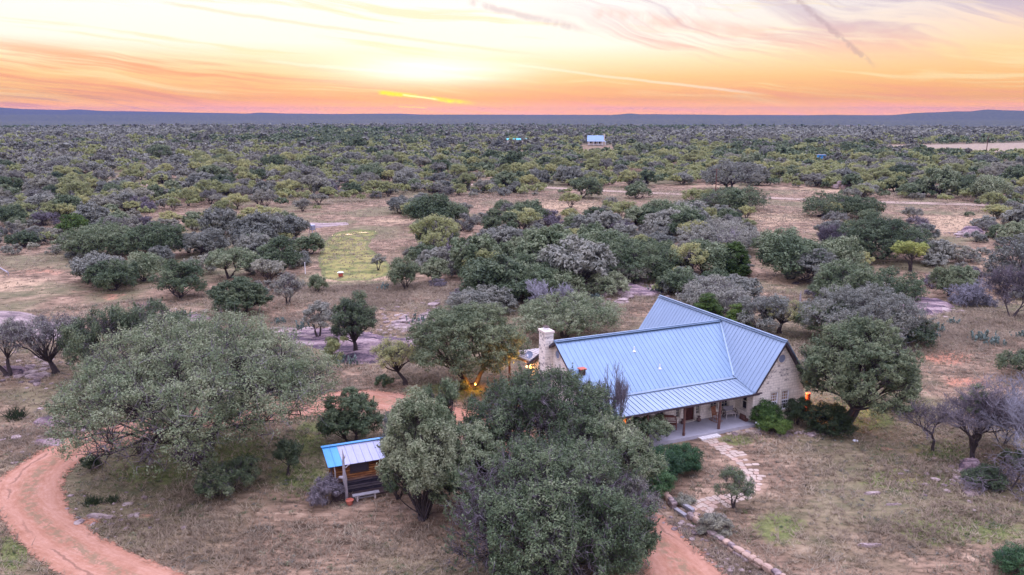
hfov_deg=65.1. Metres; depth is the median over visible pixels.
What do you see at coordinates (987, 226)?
mesquite tree
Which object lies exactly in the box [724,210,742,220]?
live oak
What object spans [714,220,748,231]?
mesquite tree
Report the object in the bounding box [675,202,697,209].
live oak
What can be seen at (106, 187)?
live oak
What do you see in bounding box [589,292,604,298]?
prickly pear
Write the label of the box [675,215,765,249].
live oak
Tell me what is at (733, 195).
live oak
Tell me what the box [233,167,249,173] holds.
mesquite tree
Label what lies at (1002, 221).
brush shrub
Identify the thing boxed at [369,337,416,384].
mesquite tree
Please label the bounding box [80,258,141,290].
live oak
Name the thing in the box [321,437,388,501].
plank shed
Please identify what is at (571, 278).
live oak
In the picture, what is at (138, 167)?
mesquite tree
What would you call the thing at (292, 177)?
mesquite tree
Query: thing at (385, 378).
green shrub
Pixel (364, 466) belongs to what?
window
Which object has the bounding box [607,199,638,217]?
mesquite tree
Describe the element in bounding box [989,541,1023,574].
green shrub
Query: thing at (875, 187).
live oak
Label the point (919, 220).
brush shrub
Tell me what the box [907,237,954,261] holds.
live oak
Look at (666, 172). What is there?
mesquite thicket
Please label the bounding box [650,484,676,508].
stone wall
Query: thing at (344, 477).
dead snag
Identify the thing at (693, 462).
juniper shrub
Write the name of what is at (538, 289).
bare tree
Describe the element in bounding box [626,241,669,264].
live oak
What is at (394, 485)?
oak shrub
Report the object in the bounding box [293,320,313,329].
prickly pear
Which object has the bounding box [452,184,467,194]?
mesquite tree
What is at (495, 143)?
live oak
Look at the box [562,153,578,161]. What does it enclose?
live oak
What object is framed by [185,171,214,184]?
live oak
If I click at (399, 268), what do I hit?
live oak
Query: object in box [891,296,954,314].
rock outcrop
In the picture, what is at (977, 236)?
brush shrub
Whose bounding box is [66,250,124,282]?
live oak
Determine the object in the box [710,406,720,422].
rocking chair
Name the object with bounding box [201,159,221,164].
mesquite tree
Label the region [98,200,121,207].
mesquite tree
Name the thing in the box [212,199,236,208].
mesquite tree
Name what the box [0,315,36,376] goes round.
sparse oak
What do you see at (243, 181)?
mesquite tree
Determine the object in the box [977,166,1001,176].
mesquite tree
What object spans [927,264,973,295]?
live oak
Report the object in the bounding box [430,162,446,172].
mesquite tree
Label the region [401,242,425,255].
brush shrub
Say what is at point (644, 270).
mesquite tree
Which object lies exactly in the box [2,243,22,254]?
brush shrub
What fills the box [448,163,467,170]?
live oak
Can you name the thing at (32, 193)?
mesquite tree
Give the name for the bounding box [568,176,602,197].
live oak
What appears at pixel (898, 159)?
live oak
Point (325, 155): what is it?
mesquite tree
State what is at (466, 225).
brush shrub
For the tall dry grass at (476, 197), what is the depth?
207.36 m
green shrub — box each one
[323,336,348,359]
[374,374,394,386]
[450,379,469,388]
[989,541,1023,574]
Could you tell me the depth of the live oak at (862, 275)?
110.89 m
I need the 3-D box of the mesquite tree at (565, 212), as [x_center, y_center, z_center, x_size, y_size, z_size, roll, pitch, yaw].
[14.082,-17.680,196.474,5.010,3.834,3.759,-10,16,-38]
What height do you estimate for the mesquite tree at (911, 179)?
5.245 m
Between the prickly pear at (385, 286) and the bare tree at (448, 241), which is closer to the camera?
the prickly pear at (385, 286)
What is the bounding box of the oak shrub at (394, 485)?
[382,451,406,499]
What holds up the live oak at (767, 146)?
on the ground at (26, 299)
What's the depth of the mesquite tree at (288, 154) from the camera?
399.57 m
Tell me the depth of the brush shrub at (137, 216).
192.57 m
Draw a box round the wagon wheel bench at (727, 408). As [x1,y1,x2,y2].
[721,405,736,418]
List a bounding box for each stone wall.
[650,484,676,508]
[687,512,785,574]
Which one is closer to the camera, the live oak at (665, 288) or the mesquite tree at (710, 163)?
the live oak at (665, 288)
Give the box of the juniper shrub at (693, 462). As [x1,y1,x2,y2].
[654,441,704,471]
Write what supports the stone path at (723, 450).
on the ground at (26, 299)
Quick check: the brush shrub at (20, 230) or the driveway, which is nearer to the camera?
the driveway
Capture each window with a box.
[349,461,368,473]
[674,409,681,418]
[695,405,701,415]
[709,402,718,410]
[721,400,729,408]
[740,397,747,411]
[769,390,779,407]
[780,388,790,410]
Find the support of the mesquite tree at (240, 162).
on the ground at (26, 299)
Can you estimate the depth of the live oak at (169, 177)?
301.64 m
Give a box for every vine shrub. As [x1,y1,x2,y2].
[749,397,783,427]
[755,412,793,434]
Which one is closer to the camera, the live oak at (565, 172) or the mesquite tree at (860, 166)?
the live oak at (565, 172)
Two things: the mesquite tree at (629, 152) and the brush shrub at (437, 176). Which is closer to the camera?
the brush shrub at (437, 176)
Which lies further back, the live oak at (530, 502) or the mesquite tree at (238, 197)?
the mesquite tree at (238, 197)
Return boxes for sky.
[0,0,1023,114]
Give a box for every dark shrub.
[78,455,103,469]
[193,453,261,499]
[782,396,812,424]
[802,400,858,439]
[959,462,1009,492]
[998,447,1023,473]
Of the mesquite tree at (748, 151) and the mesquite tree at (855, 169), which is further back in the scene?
the mesquite tree at (748, 151)
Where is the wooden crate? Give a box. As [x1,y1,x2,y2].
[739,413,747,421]
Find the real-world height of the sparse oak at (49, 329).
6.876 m
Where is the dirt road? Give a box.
[142,183,991,205]
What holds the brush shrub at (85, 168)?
on the ground at (26, 299)
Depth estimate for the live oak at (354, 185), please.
261.60 m
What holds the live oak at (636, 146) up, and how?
on the ground at (26, 299)
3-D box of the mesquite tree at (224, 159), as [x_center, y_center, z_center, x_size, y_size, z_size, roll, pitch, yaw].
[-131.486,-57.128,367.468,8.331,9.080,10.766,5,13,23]
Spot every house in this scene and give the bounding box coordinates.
[508,295,809,446]
[587,134,605,145]
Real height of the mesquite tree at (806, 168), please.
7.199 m
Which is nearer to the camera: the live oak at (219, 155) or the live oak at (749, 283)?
the live oak at (749, 283)
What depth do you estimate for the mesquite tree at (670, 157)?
400.26 m
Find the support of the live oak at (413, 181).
on the ground at (26, 299)
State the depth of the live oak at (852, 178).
280.17 m
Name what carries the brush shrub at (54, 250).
on the ground at (26, 299)
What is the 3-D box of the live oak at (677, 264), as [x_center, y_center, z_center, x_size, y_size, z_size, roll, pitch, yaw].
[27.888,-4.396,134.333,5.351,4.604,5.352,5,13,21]
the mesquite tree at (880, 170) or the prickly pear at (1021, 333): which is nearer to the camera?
the prickly pear at (1021, 333)
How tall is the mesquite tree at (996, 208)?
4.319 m
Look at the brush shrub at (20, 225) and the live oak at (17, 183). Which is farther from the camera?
the live oak at (17, 183)
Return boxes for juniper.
[693,292,725,316]
[714,240,752,276]
[725,303,752,326]
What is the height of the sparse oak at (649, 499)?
4.778 m
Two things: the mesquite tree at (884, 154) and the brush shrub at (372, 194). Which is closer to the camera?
the brush shrub at (372, 194)
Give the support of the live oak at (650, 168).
on the ground at (26, 299)
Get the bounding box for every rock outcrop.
[0,311,76,339]
[0,365,28,375]
[33,415,58,425]
[35,438,66,446]
[87,513,116,518]
[270,327,298,329]
[286,328,436,353]
[308,222,348,227]
[342,350,379,363]
[388,323,412,328]
[581,273,671,297]
[858,543,881,547]
[864,491,880,494]
[886,503,901,505]
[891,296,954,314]
[956,457,980,470]
[961,226,982,232]
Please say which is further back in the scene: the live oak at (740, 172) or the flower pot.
the live oak at (740, 172)
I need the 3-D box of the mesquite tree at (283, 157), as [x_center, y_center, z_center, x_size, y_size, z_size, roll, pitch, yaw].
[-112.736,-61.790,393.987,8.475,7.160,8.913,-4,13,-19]
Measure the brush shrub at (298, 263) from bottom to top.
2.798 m
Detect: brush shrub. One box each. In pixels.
[0,221,16,234]
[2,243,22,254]
[5,220,27,229]
[13,228,37,238]
[27,233,48,243]
[31,210,60,225]
[44,244,61,253]
[46,226,74,240]
[64,245,89,258]
[72,162,91,171]
[112,248,129,255]
[125,208,140,214]
[127,195,156,212]
[127,218,141,226]
[132,214,148,224]
[135,216,151,224]
[158,218,179,225]
[183,253,216,272]
[193,241,217,251]
[200,244,224,252]
[244,263,261,274]
[254,280,274,291]
[262,170,275,180]
[281,250,310,265]
[289,256,302,267]
[311,171,327,178]
[369,191,381,198]
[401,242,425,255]
[413,167,423,172]
[428,278,446,286]
[429,172,448,181]
[437,186,453,196]
[445,213,478,230]
[446,258,459,276]
[471,212,487,219]
[476,227,495,235]
[497,188,511,195]
[531,219,544,224]
[537,209,562,224]
[551,219,563,227]
[560,223,579,231]
[607,220,629,229]
[637,223,648,233]
[638,227,648,235]
[649,226,676,235]
[703,193,721,207]
[720,213,744,225]
[744,222,756,232]
[803,288,825,297]
[813,219,843,230]
[905,215,930,225]
[921,256,948,266]
[922,272,943,288]
[948,243,980,263]
[954,261,980,271]
[963,230,988,241]
[967,252,981,260]
[973,267,985,278]
[975,247,990,253]
[999,209,1023,223]
[1005,190,1022,198]
[1007,186,1023,193]
[1007,286,1022,298]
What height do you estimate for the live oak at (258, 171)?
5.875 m
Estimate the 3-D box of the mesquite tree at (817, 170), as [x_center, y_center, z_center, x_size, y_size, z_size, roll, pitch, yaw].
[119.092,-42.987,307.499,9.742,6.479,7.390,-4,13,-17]
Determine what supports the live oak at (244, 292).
on the ground at (26, 299)
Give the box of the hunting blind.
[816,154,825,158]
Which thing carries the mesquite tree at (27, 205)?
on the ground at (26, 299)
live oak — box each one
[0,159,16,165]
[0,176,23,190]
[0,184,20,196]
[0,199,15,204]
[0,203,27,221]
[3,229,39,246]
[4,216,26,226]
[25,191,54,208]
[26,225,44,232]
[28,210,48,221]
[30,301,346,482]
[42,184,57,194]
[47,193,81,217]
[48,171,63,178]
[50,154,81,163]
[50,220,140,255]
[52,212,90,232]
[55,301,149,375]
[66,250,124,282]
[67,270,93,277]
[75,201,110,222]
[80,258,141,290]
[88,207,106,223]
[93,214,122,225]
[95,180,121,192]
[102,182,122,193]
[103,297,192,360]
[104,203,121,212]
[108,210,129,219]
[112,190,139,210]
[115,220,187,257]
[126,250,166,280]
[145,144,167,152]
[147,183,164,197]
[147,258,208,297]
[148,245,175,260]
[150,143,171,157]
[151,171,171,183]
[163,179,181,189]
[167,156,188,162]
[169,153,187,159]
[173,226,231,254]
[181,211,200,222]
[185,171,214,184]
[195,164,230,177]
[198,207,240,232]
[202,246,259,278]
[205,275,274,314]
[207,174,235,184]
[211,153,228,158]
[220,179,230,193]
[226,209,285,246]
[233,232,270,252]
[243,242,269,254]
[250,168,266,179]
[252,180,275,194]
[256,234,304,274]
[260,154,284,165]
[272,210,296,217]
[274,214,311,242]
[293,232,325,254]
[301,155,324,167]
[301,300,336,336]
[306,272,328,291]
[312,178,333,192]
[315,386,384,441]
[328,290,378,350]
[334,157,351,164]
[340,182,362,192]
[341,151,364,159]
[345,165,360,175]
[351,136,367,146]
[352,162,385,179]
[366,146,377,152]
[375,149,398,163]
[375,384,459,521]
[379,404,418,444]
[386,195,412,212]
[386,254,421,288]
[391,169,421,184]
[401,166,414,172]
[401,193,455,224]
[403,300,531,386]
[406,243,435,260]
[407,178,420,190]
[408,154,422,163]
[412,192,431,203]
[413,229,460,247]
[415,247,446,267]
[420,256,449,279]
[421,376,463,442]
[428,419,509,511]
[430,139,448,147]
[432,159,450,170]
[434,210,455,219]
[435,180,450,185]
[438,431,661,574]
[444,284,519,314]
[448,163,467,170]
[448,232,505,273]
[450,178,469,187]
[452,201,469,221]
[455,358,622,482]
[457,254,530,300]
[466,145,481,155]
[470,248,563,298]
[481,208,518,229]
[482,149,497,157]
[482,223,524,243]
[489,139,503,149]
[493,170,518,186]
[493,198,509,210]
[498,241,516,258]
[500,149,525,164]
[505,198,547,217]
[507,181,521,192]
[509,235,524,251]
[509,261,558,300]
[511,286,626,338]
[514,160,527,164]
[514,223,572,268]
[516,170,530,179]
[523,144,535,150]
[529,145,542,153]
[530,169,550,183]
[531,223,543,229]
[535,233,618,290]
[539,156,551,163]
[541,266,584,296]
[552,165,585,184]
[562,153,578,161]
[562,212,578,227]
[562,406,668,499]
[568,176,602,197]
[573,213,603,228]
[577,221,605,238]
[577,228,626,255]
[581,206,605,216]
[584,168,599,174]
[584,270,631,295]
[585,496,661,574]
[588,233,682,282]
[593,210,625,229]
[598,175,609,183]
[612,223,639,236]
[613,164,627,171]
[623,205,647,225]
[624,180,652,198]
[625,413,675,441]
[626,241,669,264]
[630,142,652,153]
[636,206,660,224]
[637,169,657,185]
[637,213,652,224]
[642,166,655,174]
[642,199,676,211]
[642,207,686,232]
[645,231,676,243]
[650,260,674,277]
[655,239,677,248]
[655,266,697,293]
[658,279,677,293]
[661,142,681,149]
[667,203,701,214]
[667,209,708,239]
[672,266,704,292]
[673,171,693,183]
[673,272,753,315]
[674,200,710,211]
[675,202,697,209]
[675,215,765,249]
[675,248,691,267]
[684,237,739,272]
[685,145,698,152]
[686,207,711,222]
[689,198,703,206]
[698,185,771,207]
[700,267,730,281]
[701,158,764,186]
[711,204,734,210]
[712,273,763,298]
[713,207,736,219]
[720,188,748,209]
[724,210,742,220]
[724,232,749,248]
[734,293,790,331]
[739,151,764,164]
[747,164,771,184]
[748,226,803,248]
[755,231,832,279]
[759,147,774,154]
[761,145,775,149]
[779,164,803,176]
[784,246,837,284]
[790,300,864,336]
[795,311,925,432]
[797,280,937,341]
[799,190,861,216]
[807,257,883,301]
[814,235,865,265]
[830,167,859,180]
[835,211,933,261]
[841,173,863,186]
[844,196,886,217]
[850,265,930,301]
[852,181,880,197]
[856,208,875,219]
[877,179,890,189]
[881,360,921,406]
[884,157,906,164]
[888,163,916,177]
[890,176,907,191]
[893,312,940,346]
[895,161,919,171]
[898,182,922,197]
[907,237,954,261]
[911,178,934,194]
[914,223,941,238]
[919,164,961,195]
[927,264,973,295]
[957,265,980,283]
[959,174,977,187]
[968,215,997,228]
[969,173,1013,197]
[971,161,991,167]
[973,152,999,162]
[979,232,1023,292]
[988,223,1006,235]
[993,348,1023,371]
[996,164,1023,181]
[996,220,1023,246]
[999,204,1023,222]
[1015,156,1023,163]
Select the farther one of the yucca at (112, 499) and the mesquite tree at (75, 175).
the mesquite tree at (75, 175)
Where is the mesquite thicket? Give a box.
[0,123,1023,290]
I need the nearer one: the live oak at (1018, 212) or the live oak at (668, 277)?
the live oak at (668, 277)
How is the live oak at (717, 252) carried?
on the ground at (26, 299)
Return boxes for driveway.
[0,389,727,574]
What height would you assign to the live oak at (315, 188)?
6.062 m
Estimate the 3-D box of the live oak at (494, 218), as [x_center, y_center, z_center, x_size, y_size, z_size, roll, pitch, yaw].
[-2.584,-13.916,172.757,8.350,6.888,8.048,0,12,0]
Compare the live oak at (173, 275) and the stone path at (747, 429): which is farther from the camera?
the live oak at (173, 275)
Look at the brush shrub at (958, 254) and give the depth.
142.21 m
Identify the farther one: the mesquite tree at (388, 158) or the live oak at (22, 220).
the mesquite tree at (388, 158)
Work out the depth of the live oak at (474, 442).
52.38 m
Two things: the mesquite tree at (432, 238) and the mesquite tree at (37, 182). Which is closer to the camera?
the mesquite tree at (432, 238)
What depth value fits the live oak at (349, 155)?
405.38 m
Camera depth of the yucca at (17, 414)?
70.48 m
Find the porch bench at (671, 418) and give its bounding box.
[659,415,676,429]
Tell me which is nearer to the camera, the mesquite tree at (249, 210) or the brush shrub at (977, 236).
the brush shrub at (977, 236)
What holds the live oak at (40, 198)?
on the ground at (26, 299)
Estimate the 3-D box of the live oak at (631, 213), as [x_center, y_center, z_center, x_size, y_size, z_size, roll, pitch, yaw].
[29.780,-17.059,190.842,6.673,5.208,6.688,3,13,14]
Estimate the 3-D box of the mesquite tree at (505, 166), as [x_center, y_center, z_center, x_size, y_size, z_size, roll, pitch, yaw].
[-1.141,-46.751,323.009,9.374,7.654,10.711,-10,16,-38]
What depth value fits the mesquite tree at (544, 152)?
449.05 m
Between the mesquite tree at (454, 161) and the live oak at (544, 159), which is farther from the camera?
the live oak at (544, 159)
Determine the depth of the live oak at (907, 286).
113.06 m
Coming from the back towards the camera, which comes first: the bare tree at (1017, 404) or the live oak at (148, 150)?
the live oak at (148, 150)
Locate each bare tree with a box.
[433,222,452,250]
[525,278,586,303]
[582,361,630,423]
[717,226,739,242]
[816,224,847,243]
[893,399,953,450]
[925,373,1023,457]
[975,370,1023,477]
[980,263,1023,317]
[988,396,1023,445]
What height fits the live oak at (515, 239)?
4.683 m
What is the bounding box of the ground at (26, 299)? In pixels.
[0,107,1023,574]
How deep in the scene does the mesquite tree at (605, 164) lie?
362.55 m
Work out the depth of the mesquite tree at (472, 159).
378.25 m
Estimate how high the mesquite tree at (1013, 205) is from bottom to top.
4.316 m
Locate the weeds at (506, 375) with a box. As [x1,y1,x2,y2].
[0,283,1023,574]
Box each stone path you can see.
[681,439,765,515]
[726,427,766,434]
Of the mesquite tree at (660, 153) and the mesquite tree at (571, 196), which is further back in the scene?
the mesquite tree at (660, 153)
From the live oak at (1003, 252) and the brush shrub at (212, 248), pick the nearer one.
the live oak at (1003, 252)
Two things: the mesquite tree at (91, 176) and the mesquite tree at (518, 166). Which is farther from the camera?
the mesquite tree at (518, 166)
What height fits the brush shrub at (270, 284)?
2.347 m
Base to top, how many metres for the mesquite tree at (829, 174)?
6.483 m
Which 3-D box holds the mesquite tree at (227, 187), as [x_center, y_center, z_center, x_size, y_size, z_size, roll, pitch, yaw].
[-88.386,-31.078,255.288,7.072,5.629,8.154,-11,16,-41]
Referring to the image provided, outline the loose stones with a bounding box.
[0,228,1015,573]
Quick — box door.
[686,407,695,422]
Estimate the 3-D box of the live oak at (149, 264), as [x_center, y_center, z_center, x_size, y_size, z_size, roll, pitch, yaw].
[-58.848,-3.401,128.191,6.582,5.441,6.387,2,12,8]
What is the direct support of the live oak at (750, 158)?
on the ground at (26, 299)
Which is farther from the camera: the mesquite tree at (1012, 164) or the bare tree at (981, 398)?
the mesquite tree at (1012, 164)
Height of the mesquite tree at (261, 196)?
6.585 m
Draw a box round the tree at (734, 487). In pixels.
[713,464,757,508]
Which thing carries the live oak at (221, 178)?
on the ground at (26, 299)
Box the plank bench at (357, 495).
[352,490,379,500]
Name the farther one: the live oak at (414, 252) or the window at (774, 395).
the live oak at (414, 252)
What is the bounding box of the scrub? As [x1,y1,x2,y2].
[0,128,1016,281]
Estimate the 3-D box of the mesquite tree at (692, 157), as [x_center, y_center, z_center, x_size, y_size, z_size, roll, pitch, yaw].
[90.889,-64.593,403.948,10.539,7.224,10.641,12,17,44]
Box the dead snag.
[338,449,348,499]
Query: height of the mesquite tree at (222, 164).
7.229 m
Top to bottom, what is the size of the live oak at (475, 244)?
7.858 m
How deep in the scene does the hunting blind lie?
431.90 m
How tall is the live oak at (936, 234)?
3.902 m
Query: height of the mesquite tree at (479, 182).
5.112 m
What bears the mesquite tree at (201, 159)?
on the ground at (26, 299)
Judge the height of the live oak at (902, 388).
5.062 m
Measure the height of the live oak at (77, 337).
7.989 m
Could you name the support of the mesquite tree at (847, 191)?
on the ground at (26, 299)
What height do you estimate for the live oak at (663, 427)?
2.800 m
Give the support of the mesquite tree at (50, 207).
on the ground at (26, 299)
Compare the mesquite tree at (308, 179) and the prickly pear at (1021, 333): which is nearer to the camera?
the prickly pear at (1021, 333)
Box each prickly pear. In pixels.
[270,316,285,323]
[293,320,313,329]
[337,353,357,364]
[373,282,388,290]
[405,313,427,322]
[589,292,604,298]
[933,321,947,333]
[946,317,960,323]
[967,329,999,343]
[986,335,1006,345]
[1009,330,1023,336]
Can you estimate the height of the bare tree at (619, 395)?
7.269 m
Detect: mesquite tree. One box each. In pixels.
[0,187,11,196]
[0,195,17,201]
[1,169,25,181]
[1,200,36,209]
[16,195,26,201]
[22,188,55,196]
[28,174,58,188]
[29,211,45,224]
[39,200,63,219]
[44,195,54,202]
[46,161,65,168]
[51,165,73,174]
[55,174,85,188]
[56,178,94,195]
[56,203,76,214]
[63,172,86,182]
[68,159,87,164]
[75,194,91,204]
[79,174,96,181]
[85,177,98,188]
[87,194,120,204]
[90,153,109,159]
[92,169,117,181]
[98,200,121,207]
[102,216,133,234]
[103,190,118,196]
[117,168,145,181]
[119,181,142,190]
[121,187,154,196]
[122,201,141,209]
[131,164,149,179]
[156,163,173,171]
[157,187,168,193]
[157,210,181,219]
[165,197,180,209]
[178,188,198,205]
[183,186,203,195]
[184,218,199,231]
[187,161,202,168]
[189,156,210,163]
[192,151,208,158]
[195,179,223,199]
[197,154,214,159]
[200,188,220,203]
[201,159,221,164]
[207,194,229,200]
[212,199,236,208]
[213,148,229,154]
[213,161,229,169]
[214,154,236,163]
[220,193,250,208]
[223,182,242,193]
[227,233,239,243]
[228,185,252,195]
[232,178,247,193]
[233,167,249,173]
[235,158,254,170]
[236,171,253,177]
[238,205,281,218]
[243,162,257,168]
[248,189,278,205]
[248,193,264,205]
[248,257,286,283]
[249,155,263,161]
[265,212,283,222]
[269,164,288,177]
[274,179,301,195]
[274,191,287,202]
[279,151,295,160]
[279,175,300,182]
[279,232,293,238]
[280,155,290,161]
[280,165,300,174]
[282,171,304,177]
[292,198,310,210]
[294,190,312,198]
[300,167,320,174]
[300,174,326,193]
[308,193,328,204]
[317,152,332,158]
[318,186,335,195]
[337,174,354,182]
[355,171,380,180]
[363,180,381,189]
[366,155,377,161]
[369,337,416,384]
[371,253,386,269]
[377,154,397,162]
[379,180,395,195]
[381,170,394,181]
[385,162,404,170]
[393,153,407,163]
[408,213,460,245]
[412,157,431,166]
[417,231,447,247]
[423,246,450,260]
[427,182,447,192]
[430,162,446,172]
[433,154,448,159]
[447,158,460,163]
[449,164,466,175]
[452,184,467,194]
[456,172,477,190]
[459,202,473,210]
[461,248,498,266]
[466,156,480,163]
[470,171,485,180]
[473,179,491,192]
[480,157,496,163]
[494,163,513,174]
[500,202,515,211]
[502,206,543,228]
[510,162,529,172]
[519,174,539,189]
[524,161,541,169]
[538,151,554,156]
[544,164,557,175]
[549,157,568,164]
[558,191,582,207]
[560,208,577,215]
[569,228,578,234]
[583,152,603,159]
[583,158,602,164]
[585,148,603,154]
[585,163,598,169]
[585,170,598,177]
[599,160,611,168]
[599,205,610,210]
[600,158,612,169]
[601,197,620,202]
[601,199,615,207]
[603,153,617,158]
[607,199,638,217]
[617,265,651,283]
[618,169,641,184]
[621,148,638,155]
[623,155,639,160]
[631,234,655,241]
[646,149,662,155]
[647,161,664,166]
[648,226,670,233]
[654,151,671,155]
[657,148,671,151]
[663,155,677,162]
[666,241,708,271]
[676,220,709,236]
[676,239,691,246]
[679,153,701,161]
[681,187,706,199]
[690,149,705,155]
[702,206,717,218]
[705,160,722,168]
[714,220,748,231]
[723,152,738,157]
[724,155,740,163]
[738,205,755,217]
[739,218,756,224]
[743,148,758,154]
[754,161,768,169]
[756,297,809,333]
[766,151,782,158]
[771,165,787,176]
[779,160,801,165]
[793,164,815,180]
[803,172,821,185]
[807,173,827,186]
[809,167,830,174]
[821,210,849,222]
[822,170,841,180]
[824,202,844,211]
[842,188,861,197]
[848,164,869,171]
[849,152,867,159]
[850,167,867,173]
[852,184,874,198]
[857,155,877,165]
[859,172,872,181]
[860,251,874,267]
[867,164,883,168]
[867,166,891,179]
[878,151,894,158]
[879,155,897,162]
[883,176,907,191]
[890,240,929,271]
[901,206,923,218]
[906,176,921,182]
[910,170,924,175]
[940,158,964,163]
[945,159,964,164]
[948,163,967,174]
[975,220,996,231]
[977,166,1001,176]
[978,191,1008,210]
[980,204,1012,218]
[990,162,1009,169]
[1000,161,1023,167]
[1000,201,1023,209]
[1016,176,1023,185]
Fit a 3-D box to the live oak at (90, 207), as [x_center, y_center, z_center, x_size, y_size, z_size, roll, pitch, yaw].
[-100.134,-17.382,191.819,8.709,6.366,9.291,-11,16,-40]
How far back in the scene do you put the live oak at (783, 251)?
126.68 m
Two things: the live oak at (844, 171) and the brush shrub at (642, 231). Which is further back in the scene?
the live oak at (844, 171)
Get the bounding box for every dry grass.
[0,185,1023,322]
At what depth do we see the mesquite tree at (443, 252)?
134.69 m
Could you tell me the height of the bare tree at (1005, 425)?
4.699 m
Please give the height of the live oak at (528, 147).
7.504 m
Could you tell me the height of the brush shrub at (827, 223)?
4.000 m
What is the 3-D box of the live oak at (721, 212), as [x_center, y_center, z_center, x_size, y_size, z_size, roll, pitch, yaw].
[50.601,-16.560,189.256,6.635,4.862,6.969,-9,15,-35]
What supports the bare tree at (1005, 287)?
on the ground at (26, 299)
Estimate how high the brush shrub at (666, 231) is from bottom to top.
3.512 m
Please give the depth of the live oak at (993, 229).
170.27 m
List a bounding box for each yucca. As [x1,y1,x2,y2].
[1,406,29,421]
[81,492,104,506]
[99,494,119,503]
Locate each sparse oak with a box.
[0,311,84,373]
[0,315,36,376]
[272,271,306,303]
[584,473,665,524]
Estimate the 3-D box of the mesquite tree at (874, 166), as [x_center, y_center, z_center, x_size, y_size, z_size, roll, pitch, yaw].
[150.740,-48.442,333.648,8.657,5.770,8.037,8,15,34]
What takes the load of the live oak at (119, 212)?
on the ground at (26, 299)
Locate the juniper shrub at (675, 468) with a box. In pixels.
[649,443,686,481]
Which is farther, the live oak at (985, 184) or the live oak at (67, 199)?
the live oak at (985, 184)
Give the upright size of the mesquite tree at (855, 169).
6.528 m
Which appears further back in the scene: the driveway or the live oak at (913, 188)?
the live oak at (913, 188)
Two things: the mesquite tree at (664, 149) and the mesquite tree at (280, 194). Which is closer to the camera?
the mesquite tree at (280, 194)
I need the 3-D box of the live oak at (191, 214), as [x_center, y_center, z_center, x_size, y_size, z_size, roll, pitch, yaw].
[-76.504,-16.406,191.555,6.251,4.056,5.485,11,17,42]
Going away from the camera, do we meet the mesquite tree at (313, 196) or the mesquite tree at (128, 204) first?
the mesquite tree at (128, 204)
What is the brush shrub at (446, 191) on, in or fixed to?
on the ground at (26, 299)
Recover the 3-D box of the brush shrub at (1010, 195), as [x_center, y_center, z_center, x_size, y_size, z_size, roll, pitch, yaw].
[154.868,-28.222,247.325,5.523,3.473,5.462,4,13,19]
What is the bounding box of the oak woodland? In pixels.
[0,122,1023,227]
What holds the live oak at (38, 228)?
on the ground at (26, 299)
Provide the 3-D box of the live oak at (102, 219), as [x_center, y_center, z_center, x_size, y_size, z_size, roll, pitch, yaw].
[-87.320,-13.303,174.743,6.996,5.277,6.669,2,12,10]
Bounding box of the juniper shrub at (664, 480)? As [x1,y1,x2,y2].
[629,462,676,497]
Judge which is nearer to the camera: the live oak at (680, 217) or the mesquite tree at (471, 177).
the live oak at (680, 217)
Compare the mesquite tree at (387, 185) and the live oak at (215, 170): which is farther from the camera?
the live oak at (215, 170)
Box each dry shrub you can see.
[673,492,698,506]
[695,512,735,540]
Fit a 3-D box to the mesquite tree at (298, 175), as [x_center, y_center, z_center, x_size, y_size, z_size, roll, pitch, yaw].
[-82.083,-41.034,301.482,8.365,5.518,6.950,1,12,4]
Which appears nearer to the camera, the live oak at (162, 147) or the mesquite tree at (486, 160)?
the mesquite tree at (486, 160)
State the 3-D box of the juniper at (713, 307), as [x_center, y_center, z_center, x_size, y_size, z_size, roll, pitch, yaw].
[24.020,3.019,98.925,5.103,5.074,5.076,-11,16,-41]
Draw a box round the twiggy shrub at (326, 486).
[305,472,344,507]
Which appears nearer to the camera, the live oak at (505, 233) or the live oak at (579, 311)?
the live oak at (579, 311)
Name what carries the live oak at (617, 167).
on the ground at (26, 299)
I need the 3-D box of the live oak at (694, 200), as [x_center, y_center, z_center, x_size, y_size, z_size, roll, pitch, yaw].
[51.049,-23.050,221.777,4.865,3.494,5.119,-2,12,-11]
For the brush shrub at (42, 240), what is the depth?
164.09 m
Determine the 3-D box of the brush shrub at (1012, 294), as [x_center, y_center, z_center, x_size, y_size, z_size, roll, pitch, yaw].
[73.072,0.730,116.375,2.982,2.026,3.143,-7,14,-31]
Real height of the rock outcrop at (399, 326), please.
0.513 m
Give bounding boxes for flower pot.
[345,498,353,505]
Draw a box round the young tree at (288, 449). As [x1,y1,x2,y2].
[271,436,303,475]
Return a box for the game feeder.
[308,224,315,235]
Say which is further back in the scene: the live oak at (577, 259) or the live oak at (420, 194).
the live oak at (420, 194)
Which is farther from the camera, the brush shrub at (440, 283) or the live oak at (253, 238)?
the live oak at (253, 238)
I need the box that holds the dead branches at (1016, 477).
[955,451,1023,503]
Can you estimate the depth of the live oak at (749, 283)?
112.04 m
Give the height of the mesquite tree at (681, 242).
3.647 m
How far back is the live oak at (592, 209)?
186.93 m
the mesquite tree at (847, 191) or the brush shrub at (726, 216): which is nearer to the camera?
the brush shrub at (726, 216)

